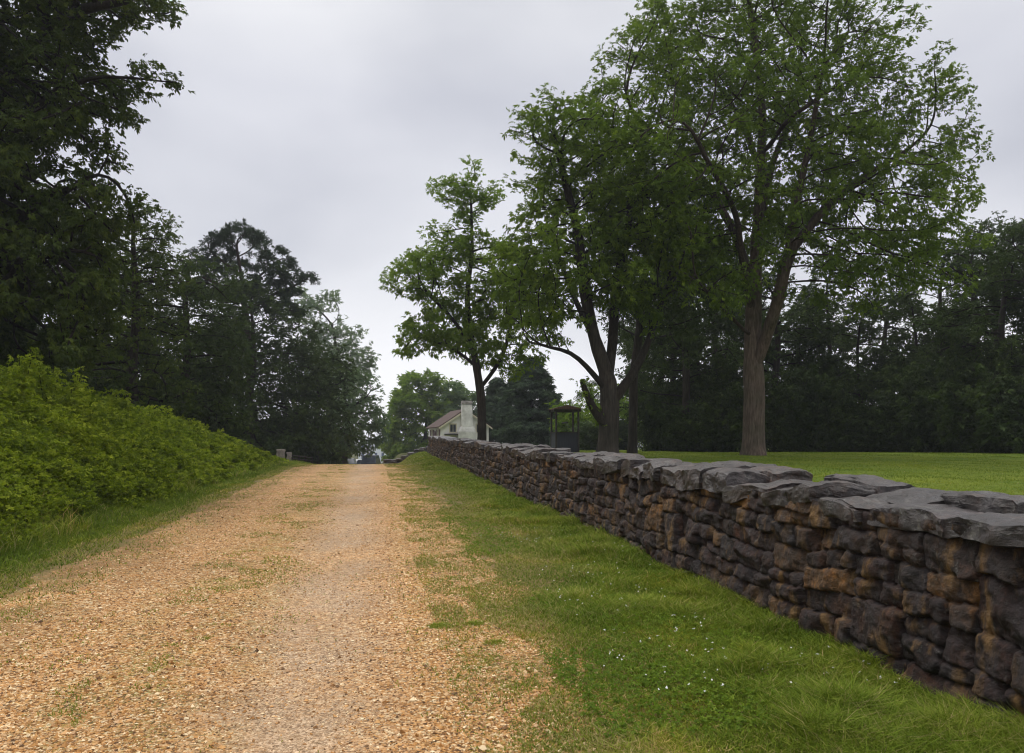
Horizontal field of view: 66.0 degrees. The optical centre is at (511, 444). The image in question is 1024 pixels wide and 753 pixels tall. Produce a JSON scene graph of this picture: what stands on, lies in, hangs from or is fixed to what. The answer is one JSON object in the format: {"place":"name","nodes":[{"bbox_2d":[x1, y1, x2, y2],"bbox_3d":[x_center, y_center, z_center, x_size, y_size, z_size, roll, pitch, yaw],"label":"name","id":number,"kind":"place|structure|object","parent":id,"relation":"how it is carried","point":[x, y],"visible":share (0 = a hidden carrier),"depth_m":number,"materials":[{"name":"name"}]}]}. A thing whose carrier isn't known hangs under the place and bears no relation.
{"place":"outdoors","nodes":[
{"label":"outdoors","id":0,"kind":"place"},
{"bbox_2d":[51,359,100,384],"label":"woodland bush","id":1,"kind":"object","parent":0,"point":[72,369],"depth_m":33.16,"materials":[{"name":"green plant"}]},
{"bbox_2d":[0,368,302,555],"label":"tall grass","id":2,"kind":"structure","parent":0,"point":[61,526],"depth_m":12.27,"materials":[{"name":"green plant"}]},
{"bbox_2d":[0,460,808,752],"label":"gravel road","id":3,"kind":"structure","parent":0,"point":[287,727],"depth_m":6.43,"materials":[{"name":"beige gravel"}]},
{"bbox_2d":[348,458,357,463],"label":"parked car","id":4,"kind":"object","parent":3,"relation":"on","point":[353,461],"visible":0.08,"depth_m":83.37,"materials":[{"name":"paint"}]},
{"bbox_2d":[361,455,380,463],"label":"parked car","id":5,"kind":"object","parent":3,"relation":"on","point":[374,459],"visible":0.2,"depth_m":82.21,"materials":[{"name":"paint"}]},
{"bbox_2d":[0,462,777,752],"bbox_3d":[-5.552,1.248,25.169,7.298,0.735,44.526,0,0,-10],"label":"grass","id":6,"kind":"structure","parent":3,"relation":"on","point":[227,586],"depth_m":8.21,"materials":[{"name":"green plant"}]},
{"bbox_2d":[427,620,459,628],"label":"grass tuft","id":7,"kind":"object","parent":3,"relation":"on","point":[441,625],"visible":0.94,"depth_m":6.64,"materials":[{"name":"green plant"}]},
{"bbox_2d":[461,619,485,625],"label":"grass tuft","id":8,"kind":"object","parent":3,"relation":"on","point":[475,623],"visible":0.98,"depth_m":6.72,"materials":[{"name":"green plant"}]},
{"bbox_2d":[484,637,506,645],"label":"grass tuft","id":9,"kind":"object","parent":3,"relation":"on","point":[495,642],"visible":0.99,"depth_m":6.13,"materials":[{"name":"green plant"}]},
{"bbox_2d":[0,447,1023,657],"bbox_3d":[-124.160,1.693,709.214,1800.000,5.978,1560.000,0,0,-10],"label":"ground","id":10,"kind":"structure","parent":0,"point":[975,473],"depth_m":22.05,"materials":[{"name":"green plant"}]},
{"bbox_2d":[6,354,40,401],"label":"sapling","id":11,"kind":"object","parent":10,"relation":"on","point":[27,373],"visible":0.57,"depth_m":15.91,"materials":[{"name":"green plant"}]},
{"bbox_2d":[0,301,54,374],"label":"woodland bush","id":12,"kind":"object","parent":10,"relation":"on","point":[11,340],"visible":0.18,"depth_m":24.08,"materials":[{"name":"green plant"}]},
{"bbox_2d":[5,247,50,327],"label":"woodland tree","id":13,"kind":"object","parent":10,"relation":"on","point":[30,296],"visible":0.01,"depth_m":47.25,"materials":[{"name":"green plant"}]},
{"bbox_2d":[10,220,63,348],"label":"woodland tree","id":14,"kind":"object","parent":10,"relation":"on","point":[36,331],"visible":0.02,"depth_m":47.48,"materials":[{"name":"green plant"}]},
{"bbox_2d":[20,350,73,381],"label":"woodland bush","id":15,"kind":"object","parent":10,"relation":"on","point":[56,367],"depth_m":30.59,"materials":[{"name":"green plant"}]},
{"bbox_2d":[30,361,67,406],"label":"sapling","id":16,"kind":"object","parent":10,"relation":"on","point":[49,380],"visible":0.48,"depth_m":17.50,"materials":[{"name":"green plant"}]},
{"bbox_2d":[3,305,114,371],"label":"woodland tree","id":17,"kind":"object","parent":10,"relation":"on","point":[72,316],"visible":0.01,"depth_m":55.24,"materials":[{"name":"green plant"}]},
{"bbox_2d":[53,366,88,414],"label":"sapling","id":18,"kind":"object","parent":10,"relation":"on","point":[77,384],"visible":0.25,"depth_m":18.30,"materials":[{"name":"green plant"}]},
{"bbox_2d":[0,0,194,379],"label":"roadside tree","id":19,"kind":"object","parent":10,"relation":"on","point":[32,123],"visible":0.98,"depth_m":22.25,"materials":[{"name":"green plant"}]},
{"bbox_2d":[60,369,135,397],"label":"woodland bush","id":20,"kind":"object","parent":10,"relation":"on","point":[109,386],"visible":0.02,"depth_m":32.33,"materials":[{"name":"green plant"}]},
{"bbox_2d":[71,284,162,373],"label":"woodland tree","id":21,"kind":"object","parent":10,"relation":"on","point":[113,323],"visible":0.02,"depth_m":52.15,"materials":[{"name":"green plant"}]},
{"bbox_2d":[104,387,133,416],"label":"sapling","id":22,"kind":"object","parent":10,"relation":"on","point":[124,402],"visible":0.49,"depth_m":22.44,"materials":[{"name":"green plant"}]},
{"bbox_2d":[49,201,203,415],"bbox_3d":[-17.078,-5.337,34.205,7.283,10.632,5.354,0,0,-10],"label":"leaning tree","id":23,"kind":"object","parent":10,"relation":"on","point":[135,342],"visible":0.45,"depth_m":33.88,"materials":[{"name":"green plant"}]},
{"bbox_2d":[98,290,181,391],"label":"woodland tree","id":24,"kind":"object","parent":10,"relation":"on","point":[154,318],"visible":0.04,"depth_m":58.26,"materials":[{"name":"green plant"}]},
{"bbox_2d":[0,347,289,552],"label":"bank undergrowth","id":25,"kind":"object","parent":10,"relation":"on","point":[120,451],"visible":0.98,"depth_m":16.25,"materials":[{"name":"green plant"}]},
{"bbox_2d":[142,405,161,418],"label":"sapling","id":26,"kind":"object","parent":10,"relation":"on","point":[153,412],"visible":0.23,"depth_m":25.87,"materials":[{"name":"green plant"}]},
{"bbox_2d":[0,460,317,630],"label":"roadside grass","id":27,"kind":"structure","parent":10,"relation":"on","point":[167,507],"depth_m":12.78,"materials":[{"name":"green plant"}]},
{"bbox_2d":[138,378,204,420],"bbox_3d":[-16.966,-1.619,38.233,4.276,3.627,3.713,0,0,-5],"label":"woodland bush","id":28,"kind":"object","parent":10,"relation":"on","point":[181,412],"visible":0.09,"depth_m":37.80,"materials":[{"name":"green plant"}]},
{"bbox_2d":[92,240,262,440],"bbox_3d":[-17.292,-4.847,39.702,8.868,10.835,7.613,0,0,-10],"label":"tree","id":29,"kind":"object","parent":10,"relation":"on","point":[193,365],"visible":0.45,"depth_m":39.41,"materials":[{"name":"green plant"}]},
{"bbox_2d":[140,306,227,413],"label":"woodland tree","id":30,"kind":"object","parent":10,"relation":"on","point":[177,342],"visible":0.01,"depth_m":62.65,"materials":[{"name":"green plant"}]},
{"bbox_2d":[187,418,203,427],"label":"sapling","id":31,"kind":"object","parent":10,"relation":"on","point":[192,422],"visible":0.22,"depth_m":30.84,"materials":[{"name":"green plant"}]},
{"bbox_2d":[160,392,248,439],"bbox_3d":[-16.669,-1.243,42.098,4.303,3.572,4.202,0,0,-39],"label":"woodland bush","id":32,"kind":"object","parent":10,"relation":"on","point":[218,425],"visible":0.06,"depth_m":41.34,"materials":[{"name":"green plant"}]},
{"bbox_2d":[168,323,245,414],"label":"woodland tree","id":33,"kind":"object","parent":10,"relation":"on","point":[206,363],"visible":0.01,"depth_m":64.98,"materials":[{"name":"green plant"}]},
{"bbox_2d":[203,424,212,435],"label":"sapling","id":34,"kind":"object","parent":10,"relation":"on","point":[206,427],"visible":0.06,"depth_m":33.76,"materials":[{"name":"green plant"}]},
{"bbox_2d":[219,318,271,415],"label":"woodland tree","id":35,"kind":"object","parent":10,"relation":"on","point":[258,371],"visible":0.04,"depth_m":72.02,"materials":[{"name":"green plant"}]},
{"bbox_2d":[179,218,319,405],"bbox_3d":[-19.964,-7.543,58.322,10.924,17.885,6.255,0,0,23],"label":"pine tree","id":36,"kind":"object","parent":10,"relation":"on","point":[226,234],"visible":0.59,"depth_m":57.37,"materials":[{"name":"green plant"}]},
{"bbox_2d":[244,409,275,454],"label":"woodland bush","id":37,"kind":"object","parent":10,"relation":"on","point":[257,422],"visible":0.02,"depth_m":61.01,"materials":[{"name":"green plant"}]},
{"bbox_2d":[174,259,346,459],"bbox_3d":[-18.691,-5.434,56.080,13.726,15.509,9.601,0,0,-10],"label":"broad oak","id":38,"kind":"object","parent":10,"relation":"on","point":[267,399],"visible":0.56,"depth_m":55.03,"materials":[{"name":"green plant"}]},
{"bbox_2d":[276,449,285,457],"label":"gate pier","id":39,"kind":"structure","parent":10,"relation":"on","point":[280,453],"depth_m":51.77,"materials":[{"name":"stone"}]},
{"bbox_2d":[286,452,291,460],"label":"gate pier","id":40,"kind":"structure","parent":10,"relation":"on","point":[289,455],"depth_m":51.87,"materials":[{"name":"stone"}]},
{"bbox_2d":[291,454,312,462],"bbox_3d":[-14.239,1.018,53.500,0.116,0.788,3.163,0,0,10],"label":"rail fence","id":41,"kind":"object","parent":10,"relation":"on","point":[299,459],"visible":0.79,"depth_m":53.30,"materials":[{"name":"grey wood"}]},
{"bbox_2d":[271,342,365,463],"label":"olive tree","id":42,"kind":"object","parent":10,"relation":"on","point":[330,390],"visible":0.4,"depth_m":59.55,"materials":[{"name":"green plant"}]},
{"bbox_2d":[284,286,381,409],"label":"hazy tree","id":43,"kind":"object","parent":10,"relation":"on","point":[338,333],"visible":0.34,"depth_m":81.31,"materials":[{"name":"green plant"}]},
{"bbox_2d":[322,367,391,463],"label":"lane tree","id":44,"kind":"object","parent":10,"relation":"on","point":[377,424],"visible":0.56,"depth_m":73.48,"materials":[{"name":"green plant"}]},
{"bbox_2d":[358,436,388,462],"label":"pale building","id":45,"kind":"structure","parent":10,"relation":"on","point":[379,452],"depth_m":165.00,"materials":[{"name":"white"}]},
{"bbox_2d":[381,446,427,463],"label":"wall","id":46,"kind":"structure","parent":10,"relation":"on","point":[393,461],"depth_m":56.73,"materials":[{"name":"stone"}]},
{"bbox_2d":[390,399,419,434],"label":"woodland tree","id":47,"kind":"object","parent":10,"relation":"on","point":[409,422],"visible":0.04,"depth_m":149.58,"materials":[{"name":"green plant"}]},
{"bbox_2d":[376,367,470,461],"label":"round tree","id":48,"kind":"object","parent":10,"relation":"on","point":[404,400],"visible":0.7,"depth_m":103.20,"materials":[{"name":"green plant"}]},
{"bbox_2d":[435,380,476,420],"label":"tree","id":49,"kind":"object","parent":10,"relation":"on","point":[458,397],"visible":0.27,"depth_m":99.38,"materials":[{"name":"green plant"}]},
{"bbox_2d":[426,401,491,440],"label":"white house","id":50,"kind":"structure","parent":10,"relation":"on","point":[461,422],"depth_m":75.16,"materials":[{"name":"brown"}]},
{"bbox_2d":[449,423,456,432],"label":"window","id":51,"kind":"structure","parent":50,"relation":"in","point":[452,426],"depth_m":75.30,"materials":[{"name":"grey glass"}]},
{"bbox_2d":[378,154,565,440],"bbox_3d":[-1.995,-6.968,40.125,9.540,15.045,7.020,0,0,-10],"label":"young tree","id":52,"kind":"object","parent":10,"relation":"on","point":[469,334],"visible":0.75,"depth_m":39.44,"materials":[{"name":"green plant"}]},
{"bbox_2d":[476,377,522,443],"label":"cedar tree","id":53,"kind":"object","parent":10,"relation":"on","point":[496,387],"visible":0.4,"depth_m":78.90,"materials":[{"name":"green plant"}]},
{"bbox_2d":[491,356,564,445],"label":"cedar tree","id":54,"kind":"object","parent":10,"relation":"on","point":[526,417],"visible":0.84,"depth_m":70.61,"materials":[{"name":"green plant"}]},
{"bbox_2d":[549,405,580,451],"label":"well house","id":55,"kind":"structure","parent":10,"relation":"on","point":[570,440],"depth_m":44.37,"materials":[{"name":"grey wood"}]},
{"bbox_2d":[544,399,594,449],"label":"woodland bush","id":56,"kind":"object","parent":10,"relation":"on","point":[567,417],"visible":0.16,"depth_m":59.35,"materials":[{"name":"green plant"}]},
{"bbox_2d":[565,420,598,449],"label":"woodland bush","id":57,"kind":"object","parent":10,"relation":"on","point":[588,435],"visible":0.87,"depth_m":56.01,"materials":[{"name":"green plant"}]},
{"bbox_2d":[573,380,599,402],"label":"woodland tree","id":58,"kind":"object","parent":10,"relation":"on","point":[580,397],"visible":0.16,"depth_m":97.33,"materials":[{"name":"green plant"}]},
{"bbox_2d":[482,78,728,452],"bbox_3d":[3.873,-6.421,29.985,9.796,13.908,9.052,0,0,-10],"label":"forked tree","id":59,"kind":"object","parent":10,"relation":"on","point":[605,413],"visible":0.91,"depth_m":28.75,"materials":[{"name":"green plant"}]},
{"bbox_2d":[571,382,646,449],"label":"orchard tree","id":60,"kind":"object","parent":10,"relation":"on","point":[622,409],"visible":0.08,"depth_m":61.99,"materials":[{"name":"green plant"}]},
{"bbox_2d":[619,417,645,449],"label":"woodland bush","id":61,"kind":"object","parent":10,"relation":"on","point":[623,434],"visible":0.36,"depth_m":60.96,"materials":[{"name":"green plant"}]},
{"bbox_2d":[408,473,879,739],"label":"clover patches","id":62,"kind":"object","parent":10,"relation":"on","point":[645,682],"visible":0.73,"depth_m":5.20,"materials":[{"name":"green plant"}]},
{"bbox_2d":[459,484,897,691],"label":"clover flowers","id":63,"kind":"object","parent":62,"relation":"on","point":[675,627],"visible":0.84,"depth_m":5.80,"materials":[{"name":"white plant"}]},
{"bbox_2d":[616,267,698,399],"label":"woodland tree","id":64,"kind":"object","parent":10,"relation":"on","point":[632,329],"visible":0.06,"depth_m":56.77,"materials":[{"name":"green plant"}]},
{"bbox_2d":[620,373,700,450],"bbox_3d":[9.717,-2.024,50.316,5.672,5.021,4.926,0,0,2],"label":"woodland bush","id":65,"kind":"object","parent":10,"relation":"on","point":[650,427],"visible":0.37,"depth_m":49.61,"materials":[{"name":"green plant"}]},
{"bbox_2d":[585,152,736,452],"bbox_3d":[6.867,-6.745,36.992,7.398,14.481,7.014,0,0,17],"label":"slender tree","id":66,"kind":"object","parent":10,"relation":"on","point":[674,307],"visible":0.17,"depth_m":36.85,"materials":[{"name":"green plant"}]},
{"bbox_2d":[614,296,708,390],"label":"woodland tree","id":67,"kind":"object","parent":10,"relation":"on","point":[647,375],"visible":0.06,"depth_m":53.00,"materials":[{"name":"green plant"}]},
{"bbox_2d":[617,251,766,450],"bbox_3d":[10.782,-5.751,47.338,9.417,12.579,9.002,0,0,-26],"label":"woodland tree","id":68,"kind":"object","parent":10,"relation":"on","point":[687,351],"visible":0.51,"depth_m":46.87,"materials":[{"name":"green plant"}]},
{"bbox_2d":[651,312,742,405],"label":"woodland tree","id":69,"kind":"object","parent":10,"relation":"on","point":[725,383],"visible":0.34,"depth_m":48.77,"materials":[{"name":"green plant"}]},
{"bbox_2d":[384,451,1023,752],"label":"verge grass","id":70,"kind":"structure","parent":10,"relation":"on","point":[875,713],"depth_m":5.64,"materials":[{"name":"green plant"}]},
{"bbox_2d":[690,405,718,451],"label":"woodland bush","id":71,"kind":"object","parent":10,"relation":"on","point":[715,449],"visible":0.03,"depth_m":48.23,"materials":[{"name":"green plant"}]},
{"bbox_2d":[651,232,767,378],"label":"woodland tree","id":72,"kind":"object","parent":10,"relation":"on","point":[763,299],"visible":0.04,"depth_m":54.77,"materials":[{"name":"green plant"}]},
{"bbox_2d":[427,436,1023,722],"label":"stone wall","id":73,"kind":"structure","parent":10,"relation":"on","point":[921,584],"depth_m":6.18,"materials":[{"name":"grey stone"}]},
{"bbox_2d":[690,321,770,400],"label":"woodland tree","id":74,"kind":"object","parent":10,"relation":"on","point":[704,366],"visible":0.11,"depth_m":50.75,"materials":[{"name":"green plant"}]},
{"bbox_2d":[683,365,781,451],"bbox_3d":[12.843,-2.067,45.865,4.782,5.130,4.897,0,0,41],"label":"woodland bush","id":75,"kind":"object","parent":10,"relation":"on","point":[728,411],"visible":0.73,"depth_m":45.34,"materials":[{"name":"green plant"}]},
{"bbox_2d":[697,268,784,399],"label":"woodland tree","id":76,"kind":"object","parent":10,"relation":"on","point":[770,343],"visible":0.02,"depth_m":59.18,"materials":[{"name":"green plant"}]},
{"bbox_2d":[741,381,820,451],"bbox_3d":[15.237,-1.587,45.792,4.188,4.144,4.824,0,0,-42],"label":"woodland bush","id":77,"kind":"object","parent":10,"relation":"on","point":[781,422],"visible":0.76,"depth_m":44.88,"materials":[{"name":"green plant"}]},
{"bbox_2d":[709,262,857,400],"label":"woodland tree","id":78,"kind":"object","parent":10,"relation":"on","point":[777,354],"visible":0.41,"depth_m":46.86,"materials":[{"name":"green plant"}]},
{"bbox_2d":[570,0,999,455],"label":"spreading tree","id":79,"kind":"object","parent":10,"relation":"on","point":[759,244],"visible":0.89,"depth_m":28.53,"materials":[{"name":"green plant"}]},
{"bbox_2d":[765,286,849,394],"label":"woodland tree","id":80,"kind":"object","parent":10,"relation":"on","point":[788,350],"visible":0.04,"depth_m":58.82,"materials":[{"name":"green plant"}]},
{"bbox_2d":[780,249,881,404],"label":"woodland tree","id":81,"kind":"object","parent":10,"relation":"on","point":[809,287],"visible":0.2,"depth_m":49.85,"materials":[{"name":"green plant"}]},
{"bbox_2d":[799,289,914,405],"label":"woodland tree","id":82,"kind":"object","parent":10,"relation":"on","point":[861,376],"visible":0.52,"depth_m":46.04,"materials":[{"name":"green plant"}]},
{"bbox_2d":[850,406,884,451],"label":"woodland bush","id":83,"kind":"object","parent":10,"relation":"on","point":[859,450],"visible":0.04,"depth_m":44.27,"materials":[{"name":"green plant"}]},
{"bbox_2d":[834,392,912,452],"bbox_3d":[20.733,-1.341,43.862,4.730,3.708,4.844,0,0,39],"label":"woodland bush","id":84,"kind":"object","parent":10,"relation":"on","point":[868,438],"visible":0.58,"depth_m":43.36,"materials":[{"name":"green plant"}]},
{"bbox_2d":[825,284,934,397],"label":"woodland tree","id":85,"kind":"object","parent":10,"relation":"on","point":[843,343],"visible":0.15,"depth_m":54.48,"materials":[{"name":"green plant"}]},
{"bbox_2d":[845,277,995,398],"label":"woodland tree","id":86,"kind":"object","parent":10,"relation":"on","point":[896,353],"visible":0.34,"depth_m":46.62,"materials":[{"name":"green plant"}]},
{"bbox_2d":[863,339,986,452],"bbox_3d":[22.062,-2.564,41.983,5.226,6.092,5.103,0,0,-7],"label":"woodland bush","id":87,"kind":"object","parent":10,"relation":"on","point":[911,424],"visible":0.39,"depth_m":41.33,"materials":[{"name":"green plant"}]},
{"bbox_2d":[902,385,961,452],"bbox_3d":[22.766,-1.368,40.753,4.839,3.666,4.202,0,0,33],"label":"woodland bush","id":88,"kind":"object","parent":10,"relation":"on","point":[928,419],"visible":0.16,"depth_m":40.50,"materials":[{"name":"green plant"}]},
{"bbox_2d":[880,237,1001,401],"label":"woodland tree","id":89,"kind":"object","parent":10,"relation":"on","point":[901,299],"visible":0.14,"depth_m":44.20,"materials":[{"name":"green plant"}]},
{"bbox_2d":[907,242,1023,404],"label":"woodland tree","id":90,"kind":"object","parent":10,"relation":"on","point":[977,330],"visible":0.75,"depth_m":37.80,"materials":[{"name":"green plant"}]},
{"bbox_2d":[914,232,1023,382],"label":"woodland tree","id":91,"kind":"object","parent":10,"relation":"on","point":[991,299],"visible":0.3,"depth_m":40.74,"materials":[{"name":"green plant"}]},
{"bbox_2d":[918,345,1023,452],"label":"woodland bush","id":92,"kind":"object","parent":10,"relation":"on","point":[938,405],"visible":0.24,"depth_m":38.32,"materials":[{"name":"green plant"}]},
{"bbox_2d":[921,382,1023,453],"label":"woodland bush","id":93,"kind":"object","parent":10,"relation":"on","point":[974,447],"visible":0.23,"depth_m":37.23,"materials":[{"name":"green plant"}]},
{"bbox_2d":[929,210,1023,369],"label":"woodland tree","id":94,"kind":"object","parent":10,"relation":"on","point":[991,226],"visible":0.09,"depth_m":51.72,"materials":[{"name":"green plant"}]},
{"bbox_2d":[955,216,1023,398],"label":"woodland tree","id":95,"kind":"object","parent":10,"relation":"on","point":[1013,232],"visible":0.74,"depth_m":36.10,"materials":[{"name":"green plant"}]},
{"bbox_2d":[956,354,1023,453],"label":"woodland bush","id":96,"kind":"object","parent":10,"relation":"on","point":[1008,428],"visible":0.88,"depth_m":35.04,"materials":[{"name":"green plant"}]},
{"bbox_2d":[983,264,1023,331],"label":"woodland tree","id":97,"kind":"object","parent":10,"relation":"on","point":[1017,295],"visible":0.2,"depth_m":40.94,"materials":[{"name":"green plant"}]},
{"bbox_2d":[991,249,1023,370],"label":"woodland tree","id":98,"kind":"object","parent":10,"relation":"on","point":[1019,278],"visible":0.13,"depth_m":38.88,"materials":[{"name":"green plant"}]},
{"bbox_2d":[0,0,1023,445],"label":"sky","id":99,"kind":"structure","parent":0,"point":[324,126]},
{"bbox_2d":[574,450,1023,494],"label":"lawn grass","id":100,"kind":"structure","parent":0,"point":[652,452],"depth_m":24.62,"materials":[{"name":"green plant"}]}
]}

